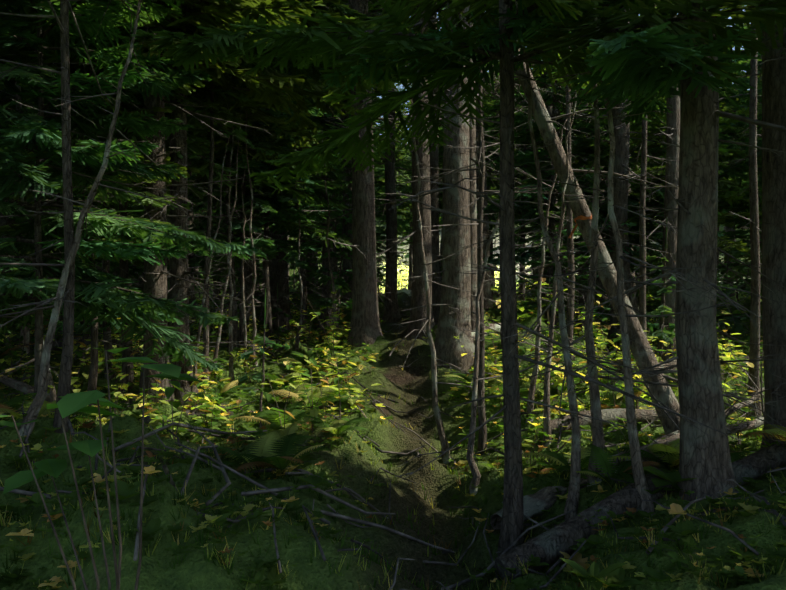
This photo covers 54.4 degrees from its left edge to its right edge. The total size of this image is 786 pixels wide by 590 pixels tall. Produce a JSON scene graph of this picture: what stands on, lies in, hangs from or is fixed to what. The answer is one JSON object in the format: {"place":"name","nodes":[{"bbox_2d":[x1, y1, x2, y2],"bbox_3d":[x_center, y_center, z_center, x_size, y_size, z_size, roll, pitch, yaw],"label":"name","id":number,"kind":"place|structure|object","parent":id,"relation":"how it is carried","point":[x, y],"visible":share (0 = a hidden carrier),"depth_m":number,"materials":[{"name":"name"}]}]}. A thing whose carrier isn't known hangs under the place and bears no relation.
{"place":"outdoors","nodes":[
{"label":"outdoors","id":0,"kind":"place"},
{"bbox_2d":[0,148,785,589],"bbox_3d":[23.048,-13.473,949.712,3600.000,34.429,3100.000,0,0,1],"label":"ground","id":1,"kind":"structure","parent":0,"point":[196,570],"depth_m":4.26,"materials":[{"name":"green plant"}]},
{"bbox_2d":[0,47,21,324],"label":"tree","id":2,"kind":"object","parent":1,"relation":"on","point":[5,221],"depth_m":13.35,"materials":[{"name":"green plant"}]},
{"bbox_2d":[1,45,29,353],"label":"tree","id":3,"kind":"object","parent":1,"relation":"on","point":[25,333],"visible":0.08,"depth_m":9.57,"materials":[{"name":"brown plant"}]},
{"bbox_2d":[0,104,56,400],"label":"dead sapling","id":4,"kind":"object","parent":1,"relation":"on","point":[53,395],"visible":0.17,"depth_m":7.10,"materials":[{"name":"brown wood"}]},
{"bbox_2d":[3,77,56,189],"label":"tree","id":5,"kind":"object","parent":1,"relation":"on","point":[12,86],"visible":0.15,"depth_m":7.71,"materials":[{"name":"green plant"}]},
{"bbox_2d":[0,46,73,329],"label":"tree","id":6,"kind":"object","parent":1,"relation":"on","point":[3,94],"depth_m":12.04,"materials":[{"name":"green plant"}]},
{"bbox_2d":[0,340,89,411],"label":"fallen dead treetop","id":7,"kind":"object","parent":1,"relation":"on","point":[19,385],"visible":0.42,"depth_m":7.55,"materials":[{"name":"brown wood"}]},
{"bbox_2d":[0,96,134,332],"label":"fir sapling","id":8,"kind":"object","parent":1,"relation":"on","point":[58,199],"depth_m":11.45,"materials":[{"name":"green plant"}]},
{"bbox_2d":[31,189,131,362],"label":"fir sapling","id":9,"kind":"object","parent":1,"relation":"on","point":[81,325],"visible":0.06,"depth_m":9.09,"materials":[{"name":"green plant"}]},
{"bbox_2d":[0,0,187,435],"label":"dead sapling","id":10,"kind":"object","parent":1,"relation":"on","point":[33,410],"visible":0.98,"depth_m":4.34,"materials":[{"name":"wood"}]},
{"bbox_2d":[0,0,199,406],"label":"tree","id":11,"kind":"object","parent":1,"relation":"on","point":[92,379],"visible":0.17,"depth_m":7.27,"materials":[{"name":"green plant"}]},
{"bbox_2d":[0,347,202,589],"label":"plant","id":12,"kind":"object","parent":1,"relation":"on","point":[66,405],"visible":1,"depth_m":2.01,"materials":[{"name":"green plant"}]},
{"bbox_2d":[0,49,216,335],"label":"tree","id":13,"kind":"object","parent":1,"relation":"on","point":[4,102],"depth_m":12.07,"materials":[{"name":"green plant"}]},
{"bbox_2d":[0,0,231,433],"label":"tree","id":14,"kind":"object","parent":1,"relation":"on","point":[64,381],"visible":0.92,"depth_m":4.41,"materials":[{"name":"brown plant"}]},
{"bbox_2d":[0,0,239,379],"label":"tree","id":15,"kind":"object","parent":1,"relation":"on","point":[195,123],"depth_m":8.31,"materials":[{"name":"green plant"}]},
{"bbox_2d":[110,200,143,299],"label":"tree","id":16,"kind":"object","parent":1,"relation":"on","point":[135,269],"visible":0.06,"depth_m":14.46,"materials":[{"name":"green plant"}]},
{"bbox_2d":[8,12,251,393],"bbox_3d":[-2.727,-3.831,8.076,2.450,10.372,2.555,0,0,-11],"label":"tree","id":17,"kind":"object","parent":1,"relation":"on","point":[124,266],"visible":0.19,"depth_m":8.00,"materials":[{"name":"green plant"}]},
{"bbox_2d":[0,0,266,414],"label":"tree","id":18,"kind":"object","parent":1,"relation":"on","point":[38,140],"visible":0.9,"depth_m":5.65,"materials":[{"name":"green plant"}]},
{"bbox_2d":[0,0,373,402],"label":"tree","id":19,"kind":"object","parent":1,"relation":"on","point":[155,277],"visible":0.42,"depth_m":7.49,"materials":[{"name":"green plant"}]},
{"bbox_2d":[165,94,220,300],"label":"tree","id":20,"kind":"object","parent":1,"relation":"on","point":[217,292],"depth_m":23.82,"materials":[{"name":"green plant"}]},
{"bbox_2d":[187,135,222,305],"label":"tree","id":21,"kind":"object","parent":1,"relation":"on","point":[190,213],"visible":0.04,"depth_m":17.68,"materials":[{"name":"brown plant"}]},
{"bbox_2d":[0,0,412,405],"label":"tree","id":22,"kind":"object","parent":1,"relation":"on","point":[180,267],"visible":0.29,"depth_m":7.88,"materials":[{"name":"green plant"}]},
{"bbox_2d":[140,3,281,387],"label":"tree","id":23,"kind":"object","parent":1,"relation":"on","point":[212,165],"visible":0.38,"depth_m":8.34,"materials":[{"name":"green plant"}]},
{"bbox_2d":[168,137,271,391],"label":"dead sapling","id":24,"kind":"object","parent":1,"relation":"on","point":[200,327],"visible":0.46,"depth_m":7.93,"materials":[{"name":"wood"}]},
{"bbox_2d":[188,104,255,386],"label":"dead sapling","id":25,"kind":"object","parent":1,"relation":"on","point":[231,368],"visible":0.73,"depth_m":9.02,"materials":[{"name":"brown wood"}]},
{"bbox_2d":[194,115,268,376],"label":"dead sapling","id":26,"kind":"object","parent":1,"relation":"on","point":[219,328],"visible":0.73,"depth_m":9.32,"materials":[{"name":"brown wood"}]},
{"bbox_2d":[212,166,266,372],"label":"dead sapling","id":27,"kind":"object","parent":1,"relation":"on","point":[244,319],"visible":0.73,"depth_m":9.70,"materials":[{"name":"brown wood"}]},
{"bbox_2d":[212,252,271,312],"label":"fir sapling","id":28,"kind":"object","parent":1,"relation":"on","point":[238,283],"visible":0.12,"depth_m":15.44,"materials":[{"name":"green plant"}]},
{"bbox_2d":[135,13,351,351],"bbox_3d":[-2.202,-3.318,10.611,2.981,8.873,2.966,0,0,34],"label":"tree","id":29,"kind":"object","parent":1,"relation":"on","point":[291,129],"visible":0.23,"depth_m":10.50,"materials":[{"name":"green plant"}]},
{"bbox_2d":[191,215,297,316],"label":"fir sapling","id":30,"kind":"object","parent":1,"relation":"on","point":[257,264],"visible":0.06,"depth_m":16.95,"materials":[{"name":"green plant"}]},
{"bbox_2d":[218,97,274,365],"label":"dead sapling","id":31,"kind":"object","parent":1,"relation":"on","point":[253,287],"visible":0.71,"depth_m":9.85,"materials":[{"name":"brown wood"}]},
{"bbox_2d":[168,0,326,330],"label":"tree","id":32,"kind":"object","parent":1,"relation":"on","point":[250,269],"depth_m":13.50,"materials":[{"name":"green plant"}]},
{"bbox_2d":[188,19,323,350],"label":"tree","id":33,"kind":"object","parent":1,"relation":"on","point":[265,206],"visible":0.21,"depth_m":10.63,"materials":[{"name":"green plant"}]},
{"bbox_2d":[167,6,351,337],"bbox_3d":[-1.935,-2.122,11.484,3.194,6.372,3.108,0,0,-12],"label":"tree","id":34,"kind":"object","parent":1,"relation":"on","point":[288,249],"visible":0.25,"depth_m":11.30,"materials":[{"name":"green plant"}]},
{"bbox_2d":[238,288,289,426],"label":"fir sapling","id":35,"kind":"object","parent":1,"relation":"on","point":[264,340],"visible":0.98,"depth_m":6.57,"materials":[{"name":"green plant"}]},
{"bbox_2d":[199,40,340,320],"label":"tree","id":36,"kind":"object","parent":1,"relation":"on","point":[262,315],"depth_m":16.07,"materials":[{"name":"brown plant"}]},
{"bbox_2d":[198,0,379,331],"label":"tree","id":37,"kind":"object","parent":1,"relation":"on","point":[281,267],"visible":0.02,"depth_m":15.76,"materials":[{"name":"brown plant"}]},
{"bbox_2d":[266,146,339,354],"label":"dead sapling","id":38,"kind":"object","parent":1,"relation":"on","point":[301,306],"visible":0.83,"depth_m":10.82,"materials":[{"name":"brown wood"}]},
{"bbox_2d":[289,113,340,293],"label":"tree","id":39,"kind":"object","parent":1,"relation":"on","point":[308,275],"visible":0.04,"depth_m":23.53,"materials":[{"name":"brown plant"}]},
{"bbox_2d":[291,180,342,293],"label":"fir sapling","id":40,"kind":"object","parent":1,"relation":"on","point":[317,262],"visible":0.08,"depth_m":22.40,"materials":[{"name":"green plant"}]},
{"bbox_2d":[259,14,389,339],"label":"tree","id":41,"kind":"object","parent":1,"relation":"on","point":[330,173],"visible":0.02,"depth_m":15.18,"materials":[{"name":"green plant"}]},
{"bbox_2d":[304,138,351,348],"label":"dead sapling","id":42,"kind":"object","parent":1,"relation":"on","point":[333,288],"visible":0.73,"depth_m":10.62,"materials":[{"name":"brown wood"}]},
{"bbox_2d":[307,166,352,325],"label":"fir sapling","id":43,"kind":"object","parent":1,"relation":"on","point":[340,284],"visible":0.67,"depth_m":13.63,"materials":[{"name":"green plant"}]},
{"bbox_2d":[308,106,385,276],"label":"tree","id":44,"kind":"object","parent":1,"relation":"on","point":[339,230],"depth_m":19.24,"materials":[{"name":"brown plant"}]},
{"bbox_2d":[316,58,381,306],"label":"tree","id":45,"kind":"object","parent":1,"relation":"on","point":[346,264],"visible":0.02,"depth_m":17.02,"materials":[{"name":"brown plant"}]},
{"bbox_2d":[297,2,412,331],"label":"tree","id":46,"kind":"object","parent":1,"relation":"on","point":[329,282],"visible":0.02,"depth_m":15.92,"materials":[{"name":"brown plant"}]},
{"bbox_2d":[285,0,431,347],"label":"tree","id":47,"kind":"object","parent":1,"relation":"on","point":[365,324],"visible":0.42,"depth_m":10.36,"materials":[{"name":"brown plant"}]},
{"bbox_2d":[335,115,404,288],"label":"tree","id":48,"kind":"object","parent":1,"relation":"on","point":[379,214],"visible":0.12,"depth_m":21.53,"materials":[{"name":"brown plant"}]},
{"bbox_2d":[335,95,412,271],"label":"tree","id":49,"kind":"object","parent":1,"relation":"on","point":[382,183],"visible":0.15,"depth_m":23.76,"materials":[{"name":"brown plant"}]},
{"bbox_2d":[0,278,763,470],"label":"undergrowth plants","id":50,"kind":"object","parent":1,"relation":"on","point":[601,340],"visible":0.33,"depth_m":7.64,"materials":[{"name":"green plant"}]},
{"bbox_2d":[336,0,443,322],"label":"tree","id":51,"kind":"object","parent":1,"relation":"on","point":[393,315],"visible":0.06,"depth_m":16.51,"materials":[{"name":"brown plant"}]},
{"bbox_2d":[0,295,785,589],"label":"ground cover plants","id":52,"kind":"object","parent":1,"relation":"on","point":[578,566],"visible":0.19,"depth_m":3.56,"materials":[{"name":"green plant"}]},
{"bbox_2d":[0,298,785,589],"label":"fallen branches","id":53,"kind":"object","parent":1,"relation":"on","point":[548,545],"visible":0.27,"depth_m":4.04,"materials":[{"name":"brown wood"}]},
{"bbox_2d":[0,285,785,525],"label":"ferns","id":54,"kind":"object","parent":1,"relation":"on","point":[286,441],"visible":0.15,"depth_m":4.91,"materials":[{"name":"green plant"}]},
{"bbox_2d":[63,0,743,289],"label":"forest trees","id":55,"kind":"object","parent":1,"relation":"on","point":[399,177],"visible":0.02,"depth_m":34.47,"materials":[{"name":"green plant"}]},
{"bbox_2d":[397,216,409,287],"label":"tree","id":56,"kind":"object","parent":1,"relation":"on","point":[405,256],"visible":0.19,"depth_m":43.62,"materials":[{"name":"green plant"}]},
{"bbox_2d":[338,0,472,324],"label":"tree","id":57,"kind":"object","parent":1,"relation":"on","point":[436,288],"visible":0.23,"depth_m":13.37,"materials":[{"name":"brown plant"}]},
{"bbox_2d":[371,79,487,463],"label":"dead sapling","id":58,"kind":"object","parent":1,"relation":"on","point":[445,457],"visible":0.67,"depth_m":6.31,"materials":[{"name":"brown wood"}]},
{"bbox_2d":[325,2,535,372],"bbox_3d":[1.066,-8.135,9.374,5.260,18.388,4.838,0,0,1],"label":"tree","id":59,"kind":"object","parent":1,"relation":"on","point":[457,312],"visible":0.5,"depth_m":9.12,"materials":[{"name":"brown plant"}]},
{"bbox_2d":[368,0,514,340],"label":"tree","id":60,"kind":"object","parent":1,"relation":"on","point":[418,296],"visible":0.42,"depth_m":10.70,"materials":[{"name":"brown plant"}]},
{"bbox_2d":[401,115,499,265],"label":"tree","id":61,"kind":"object","parent":1,"relation":"on","point":[441,157],"visible":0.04,"depth_m":21.74,"materials":[{"name":"brown plant"}]},
{"bbox_2d":[131,0,785,555],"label":"tree","id":62,"kind":"object","parent":1,"relation":"on","point":[225,44],"visible":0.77,"depth_m":4.04,"materials":[{"name":"green plant"}]},
{"bbox_2d":[396,72,543,275],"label":"tree","id":63,"kind":"object","parent":1,"relation":"on","point":[489,101],"visible":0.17,"depth_m":19.19,"materials":[{"name":"green plant"}]},
{"bbox_2d":[397,3,546,459],"bbox_3d":[0.689,-2.239,6.454,2.090,7.873,1.714,0,0,1],"label":"tree","id":64,"kind":"object","parent":1,"relation":"on","point":[482,440],"visible":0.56,"depth_m":6.38,"materials":[{"name":"brown plant"}]},
{"bbox_2d":[377,254,576,293],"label":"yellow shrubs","id":65,"kind":"object","parent":1,"relation":"on","point":[400,277],"visible":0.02,"depth_m":36.99,"materials":[{"name":"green plant"}]},
{"bbox_2d":[405,11,557,311],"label":"tree","id":66,"kind":"object","parent":1,"relation":"on","point":[487,291],"visible":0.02,"depth_m":16.59,"materials":[{"name":"brown plant"}]},
{"bbox_2d":[415,14,560,331],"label":"tree","id":67,"kind":"object","parent":1,"relation":"on","point":[473,197],"visible":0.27,"depth_m":9.63,"materials":[{"name":"brown plant"}]},
{"bbox_2d":[451,127,546,494],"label":"dead sapling","id":68,"kind":"object","parent":1,"relation":"on","point":[476,474],"visible":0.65,"depth_m":5.30,"materials":[{"name":"wood"}]},
{"bbox_2d":[437,4,565,351],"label":"tree","id":69,"kind":"object","parent":1,"relation":"on","point":[444,6],"visible":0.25,"depth_m":9.31,"materials":[{"name":"green plant"}]},
{"bbox_2d":[483,87,540,296],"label":"tree","id":70,"kind":"object","parent":1,"relation":"on","point":[494,110],"depth_m":25.50,"materials":[{"name":"green plant"}]},
{"bbox_2d":[475,11,577,323],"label":"tree","id":71,"kind":"object","parent":1,"relation":"on","point":[549,109],"visible":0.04,"depth_m":14.99,"materials":[{"name":"green plant"}]},
{"bbox_2d":[487,123,575,300],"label":"tree","id":72,"kind":"object","parent":1,"relation":"on","point":[525,145],"visible":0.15,"depth_m":21.21,"materials":[{"name":"green plant"}]},
{"bbox_2d":[468,90,614,445],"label":"dead sapling","id":73,"kind":"object","parent":1,"relation":"on","point":[547,421],"visible":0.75,"depth_m":5.96,"materials":[{"name":"wood"}]},
{"bbox_2d":[320,0,785,500],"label":"tree","id":74,"kind":"object","parent":1,"relation":"on","point":[704,459],"visible":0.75,"depth_m":3.89,"materials":[{"name":"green plant"}]},
{"bbox_2d":[495,96,612,425],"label":"dead sapling","id":75,"kind":"object","parent":1,"relation":"on","point":[530,405],"visible":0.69,"depth_m":6.58,"materials":[{"name":"brown wood"}]},
{"bbox_2d":[462,0,657,520],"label":"dead sapling","id":76,"kind":"object","parent":1,"relation":"on","point":[572,500],"visible":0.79,"depth_m":4.27,"materials":[{"name":"brown wood"}]},
{"bbox_2d":[516,188,611,328],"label":"fir sapling","id":77,"kind":"object","parent":1,"relation":"on","point":[562,246],"visible":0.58,"depth_m":10.83,"materials":[{"name":"green plant"}]},
{"bbox_2d":[531,46,599,362],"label":"tree","id":78,"kind":"object","parent":1,"relation":"on","point":[570,311],"visible":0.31,"depth_m":8.75,"materials":[{"name":"brown plant"}]},
{"bbox_2d":[476,30,661,324],"bbox_3d":[2.516,-2.168,12.636,2.956,6.372,3.218,0,0,1],"label":"tree","id":79,"kind":"object","parent":1,"relation":"on","point":[528,157],"visible":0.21,"depth_m":12.34,"materials":[{"name":"green plant"}]},
{"bbox_2d":[483,68,660,307],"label":"tree","id":80,"kind":"object","parent":1,"relation":"on","point":[558,131],"visible":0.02,"depth_m":17.78,"materials":[{"name":"green plant"}]},
{"bbox_2d":[496,111,647,297],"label":"tree","id":81,"kind":"object","parent":1,"relation":"on","point":[572,143],"visible":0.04,"depth_m":22.30,"materials":[{"name":"green plant"}]},
{"bbox_2d":[495,50,658,301],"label":"tree","id":82,"kind":"object","parent":1,"relation":"on","point":[598,282],"depth_m":20.36,"materials":[{"name":"green plant"}]},
{"bbox_2d":[430,0,742,433],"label":"leaning snag","id":83,"kind":"object","parent":1,"relation":"on","point":[664,395],"visible":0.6,"depth_m":6.09,"materials":[{"name":"brown plant"}]},
{"bbox_2d":[534,16,639,334],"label":"tree","id":84,"kind":"object","parent":1,"relation":"on","point":[581,300],"visible":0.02,"depth_m":14.71,"materials":[{"name":"brown plant"}]},
{"bbox_2d":[524,4,670,357],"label":"tree","id":85,"kind":"object","parent":1,"relation":"on","point":[621,151],"visible":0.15,"depth_m":11.44,"materials":[{"name":"brown plant"}]},
{"bbox_2d":[518,46,718,312],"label":"tree","id":86,"kind":"object","parent":1,"relation":"on","point":[580,148],"visible":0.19,"depth_m":12.69,"materials":[{"name":"green plant"}]},
{"bbox_2d":[490,366,764,529],"bbox_3d":[2.216,0.986,5.627,4.360,0.817,0.902,-9,6,-40],"label":"fallen dead treetop","id":87,"kind":"object","parent":1,"relation":"on","point":[535,504],"visible":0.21,"depth_m":4.43,"materials":[{"name":"wood"}]},
{"bbox_2d":[497,7,764,486],"bbox_3d":[1.376,-0.525,4.806,1.501,3.923,1.165,0,0,-28],"label":"dead sapling","id":88,"kind":"object","parent":1,"relation":"on","point":[596,412],"visible":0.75,"depth_m":4.68,"materials":[{"name":"wood"}]},
{"bbox_2d":[587,29,677,368],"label":"tree","id":89,"kind":"object","parent":1,"relation":"on","point":[642,257],"visible":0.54,"depth_m":8.52,"materials":[{"name":"brown plant"}]},
{"bbox_2d":[603,167,661,314],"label":"fir sapling","id":90,"kind":"object","parent":1,"relation":"on","point":[655,307],"visible":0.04,"depth_m":16.90,"materials":[{"name":"green plant"}]},
{"bbox_2d":[605,5,661,314],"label":"tree","id":91,"kind":"object","parent":1,"relation":"on","point":[634,301],"visible":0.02,"depth_m":15.96,"materials":[{"name":"brown plant"}]},
{"bbox_2d":[544,4,745,518],"bbox_3d":[1.265,-0.217,3.798,0.919,3.354,1.038,-3,7,43],"label":"dead sapling","id":92,"kind":"object","parent":1,"relation":"on","point":[640,481],"visible":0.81,"depth_m":3.85,"materials":[{"name":"wood"}]},
{"bbox_2d":[621,0,679,360],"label":"tree","id":93,"kind":"object","parent":1,"relation":"on","point":[672,134],"visible":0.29,"depth_m":10.60,"materials":[{"name":"brown plant"}]},
{"bbox_2d":[635,219,676,361],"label":"fir sapling","id":94,"kind":"object","parent":1,"relation":"on","point":[667,335],"visible":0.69,"depth_m":9.57,"materials":[{"name":"green plant"}]},
{"bbox_2d":[561,10,785,439],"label":"dead sapling","id":95,"kind":"object","parent":1,"relation":"on","point":[659,371],"visible":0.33,"depth_m":4.84,"materials":[{"name":"brown wood"}]},
{"bbox_2d":[604,3,761,292],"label":"tree","id":96,"kind":"object","parent":1,"relation":"on","point":[729,195],"visible":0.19,"depth_m":11.85,"materials":[{"name":"green plant"}]},
{"bbox_2d":[632,145,737,321],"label":"fir sapling","id":97,"kind":"object","parent":1,"relation":"on","point":[655,287],"visible":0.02,"depth_m":11.33,"materials":[{"name":"green plant"}]},
{"bbox_2d":[607,347,763,472],"bbox_3d":[3.253,0.906,6.305,4.851,1.238,1.011,-5,3,-35],"label":"fallen dead treetop","id":98,"kind":"object","parent":1,"relation":"on","point":[742,426],"visible":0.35,"depth_m":5.76,"materials":[{"name":"wood"}]},
{"bbox_2d":[631,0,761,136],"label":"tree","id":99,"kind":"object","parent":1,"relation":"on","point":[720,104],"visible":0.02,"depth_m":18.30,"materials":[{"name":"green plant"}]},
{"bbox_2d":[645,5,761,283],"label":"tree","id":100,"kind":"object","parent":1,"relation":"on","point":[725,174],"visible":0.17,"depth_m":13.93,"materials":[{"name":"green plant"}]},
{"bbox_2d":[654,4,785,449],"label":"tree","id":101,"kind":"object","parent":1,"relation":"on","point":[773,74],"visible":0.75,"depth_m":5.03,"materials":[{"name":"brown plant"}]},
{"bbox_2d":[716,113,761,331],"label":"fir sapling","id":102,"kind":"object","parent":1,"relation":"on","point":[736,253],"visible":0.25,"depth_m":12.14,"materials":[{"name":"green plant"}]},
{"bbox_2d":[719,10,759,296],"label":"tree","id":103,"kind":"object","parent":1,"relation":"on","point":[728,229],"visible":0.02,"depth_m":26.37,"materials":[{"name":"green plant"}]},
{"bbox_2d":[717,225,761,292],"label":"fir sapling","id":104,"kind":"object","parent":1,"relation":"on","point":[747,273],"visible":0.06,"depth_m":19.73,"materials":[{"name":"green plant"}]},
{"bbox_2d":[720,24,761,226],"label":"tree","id":105,"kind":"object","parent":1,"relation":"on","point":[759,116],"visible":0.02,"depth_m":14.82,"materials":[{"name":"green plant"}]},
{"bbox_2d":[720,32,761,252],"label":"tree","id":106,"kind":"object","parent":1,"relation":"on","point":[740,179],"visible":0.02,"depth_m":18.60,"materials":[{"name":"green plant"}]},
{"bbox_2d":[720,23,762,418],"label":"tree","id":107,"kind":"object","parent":1,"relation":"on","point":[755,251],"visible":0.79,"depth_m":7.88,"materials":[{"name":"brown plant"}]},
{"bbox_2d":[727,43,761,212],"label":"tree","id":108,"kind":"object","parent":1,"relation":"on","point":[742,162],"visible":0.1,"depth_m":12.03,"materials":[{"name":"green plant"}]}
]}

